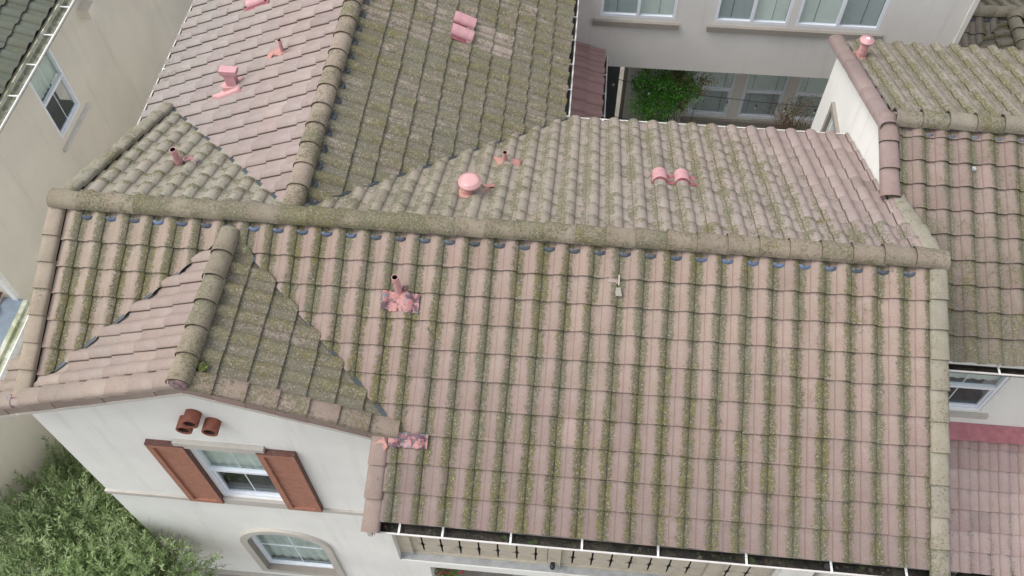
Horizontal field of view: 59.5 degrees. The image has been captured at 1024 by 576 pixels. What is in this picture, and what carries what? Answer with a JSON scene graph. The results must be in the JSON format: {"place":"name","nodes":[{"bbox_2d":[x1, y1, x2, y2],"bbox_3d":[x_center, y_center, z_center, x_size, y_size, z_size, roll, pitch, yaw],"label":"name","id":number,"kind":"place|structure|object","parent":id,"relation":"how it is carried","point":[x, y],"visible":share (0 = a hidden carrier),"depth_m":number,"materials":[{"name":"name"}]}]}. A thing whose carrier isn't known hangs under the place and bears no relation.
{"place":"outdoors","nodes":[
{"label":"outdoors","id":0,"kind":"place"},
{"bbox_2d":[0,0,192,574],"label":"neighbour house","id":1,"kind":"structure","parent":0,"point":[105,60],"depth_m":16.36,"materials":[{"name":"beige paint"}]},
{"bbox_2d":[29,48,79,138],"bbox_3d":[-8.597,-3.631,16.394,0.455,1.790,1.130,4,56,3],"label":"window","id":2,"kind":"structure","parent":1,"relation":"in","point":[61,113],"depth_m":16.57,"materials":[{"name":"white plastic"}]},
{"bbox_2d":[271,555,524,575],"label":"front path","id":3,"kind":"structure","parent":0,"point":[473,573],"depth_m":18.11,"materials":[{"name":"grey concrete"}]},
{"bbox_2d":[435,568,467,575],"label":"garden flowers","id":4,"kind":"object","parent":3,"relation":"on","point":[443,572],"visible":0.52,"depth_m":16.59,"materials":[{"name":"green plant"}]},
{"bbox_2d":[0,67,997,575],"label":"ground","id":5,"kind":"structure","parent":0,"point":[62,93],"depth_m":25.92,"materials":[{"name":"grey concrete"}]},
{"bbox_2d":[56,454,158,559],"bbox_3d":[-7.433,3.991,17.629,3.667,2.951,3.010,30,61,19],"label":"side yard shrub","id":6,"kind":"object","parent":5,"relation":"on","point":[105,501],"visible":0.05,"depth_m":16.75,"materials":[{"name":"green plant"}]},
{"bbox_2d":[0,435,229,575],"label":"willow shrub","id":7,"kind":"object","parent":5,"relation":"on","point":[127,554],"visible":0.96,"depth_m":15.17,"materials":[{"name":"green plant"}]},
{"bbox_2d":[0,0,956,575],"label":"tile roofed house","id":8,"kind":"structure","parent":5,"relation":"on","point":[336,282],"depth_m":11.12,"materials":[{"name":"tile"}]},
{"bbox_2d":[193,449,281,498],"bbox_3d":[-3.895,2.480,13.064,1.190,2.070,0.455,4,56,3],"label":"window","id":9,"kind":"structure","parent":8,"relation":"in","point":[242,471],"depth_m":13.10,"materials":[{"name":"white plastic"}]},
{"bbox_2d":[251,534,333,568],"bbox_3d":[-3.850,4.513,15.834,1.440,2.200,0.170,4,56,3],"label":"window","id":10,"kind":"structure","parent":8,"relation":"in","point":[270,545],"depth_m":16.35,"materials":[{"name":"glass"}]},
{"bbox_2d":[615,287,621,296],"bbox_3d":[1.304,0.048,10.972,0.090,0.066,0.110,4,56,3],"label":"tile chip","id":11,"kind":"object","parent":8,"relation":"on","point":[618,293],"visible":1,"depth_m":10.96,"materials":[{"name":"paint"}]},
{"bbox_2d":[384,525,910,575],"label":"gutter litter","id":12,"kind":"object","parent":8,"relation":"on","point":[750,558],"visible":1,"depth_m":10.54,"materials":[{"name":"brown plant"}]},
{"bbox_2d":[811,34,1023,575],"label":"attached house","id":13,"kind":"structure","parent":5,"relation":"on","point":[926,127],"depth_m":13.02,"materials":[{"name":"tile"}]},
{"bbox_2d":[948,363,1009,409],"bbox_3d":[6.693,1.282,13.416,1.260,1.540,0.455,4,56,3],"label":"window","id":14,"kind":"structure","parent":13,"relation":"in","point":[965,392],"depth_m":13.75,"materials":[{"name":"white plastic"}]},
{"bbox_2d":[576,0,979,130],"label":"courtyard house","id":15,"kind":"structure","parent":0,"point":[779,51],"depth_m":18.09,"materials":[{"name":"beige paint"}]},
{"bbox_2d":[605,66,628,119],"bbox_3d":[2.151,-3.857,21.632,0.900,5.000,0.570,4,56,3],"label":"door","id":16,"kind":"structure","parent":15,"relation":"in","point":[611,92],"depth_m":20.76,"materials":[{"name":"paint"}]},
{"bbox_2d":[600,0,677,19],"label":"window","id":17,"kind":"structure","parent":15,"relation":"in","point":[657,9],"depth_m":17.75,"materials":[{"name":"grey glass"}]},
{"bbox_2d":[625,68,705,122],"bbox_3d":[3.334,-3.305,21.085,1.726,5.264,1.064,4,56,3],"label":"climbing vine","id":18,"kind":"object","parent":15,"relation":"attached to","point":[664,96],"visible":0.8,"depth_m":19.61,"materials":[{"name":"green plant"}]},
{"bbox_2d":[687,71,736,115],"bbox_3d":[4.484,-4.603,20.100,1.100,1.770,0.455,4,56,3],"label":"window","id":19,"kind":"structure","parent":15,"relation":"in","point":[714,106],"depth_m":20.22,"materials":[{"name":"grey glass"}]},
{"bbox_2d":[714,0,794,25],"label":"window","id":20,"kind":"structure","parent":15,"relation":"in","point":[769,12],"depth_m":17.55,"materials":[{"name":"grey glass"}]},
{"bbox_2d":[736,74,789,118],"bbox_3d":[5.614,-4.522,20.033,1.110,1.770,0.455,4,56,3],"label":"window","id":21,"kind":"structure","parent":15,"relation":"in","point":[755,87],"depth_m":20.08,"materials":[{"name":"glass"}]},
{"bbox_2d":[789,77,828,120],"bbox_3d":[6.754,-4.440,19.964,1.120,1.770,0.455,4,56,3],"label":"window","id":22,"kind":"structure","parent":15,"relation":"in","point":[807,86],"depth_m":19.87,"materials":[{"name":"glass"}]},
{"bbox_2d":[789,0,889,29],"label":"window","id":23,"kind":"structure","parent":15,"relation":"in","point":[844,14],"depth_m":17.41,"materials":[{"name":"grey glass"}]},
{"bbox_2d":[958,0,1023,49],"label":"house","id":24,"kind":"structure","parent":0,"point":[999,24],"depth_m":19.61,"materials":[{"name":"tile"}]},
{"label":"courtyard paving","id":25,"kind":"structure","parent":0,"visible":0},
{"bbox_2d":[570,42,607,118],"bbox_3d":[1.292,-1.853,19.685,1.108,5.960,3.894,4,56,3],"label":"lean to roof","id":26,"kind":"object","parent":25,"relation":"on","point":[589,89],"visible":0.32,"depth_m":17.95,"materials":[{"name":"tile"}]},
{"bbox_2d":[605,76,817,119],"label":"string lights","id":27,"kind":"object","parent":26,"relation":"hanging from","point":[726,104],"visible":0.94,"depth_m":18.68},
{"bbox_2d":[665,69,721,121],"bbox_3d":[3.912,-3.244,21.145,1.213,5.084,0.535,10,56,7],"label":"autumn creeper","id":28,"kind":"object","parent":25,"relation":"on","point":[689,81],"visible":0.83,"depth_m":19.33,"materials":[{"name":"green plant"}]},
{"bbox_2d":[761,93,818,130],"bbox_3d":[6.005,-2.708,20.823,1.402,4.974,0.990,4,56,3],"label":"faded rose bush","id":29,"kind":"object","parent":25,"relation":"on","point":[787,119],"visible":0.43,"depth_m":19.33,"materials":[{"name":"brown plant"}]}
]}

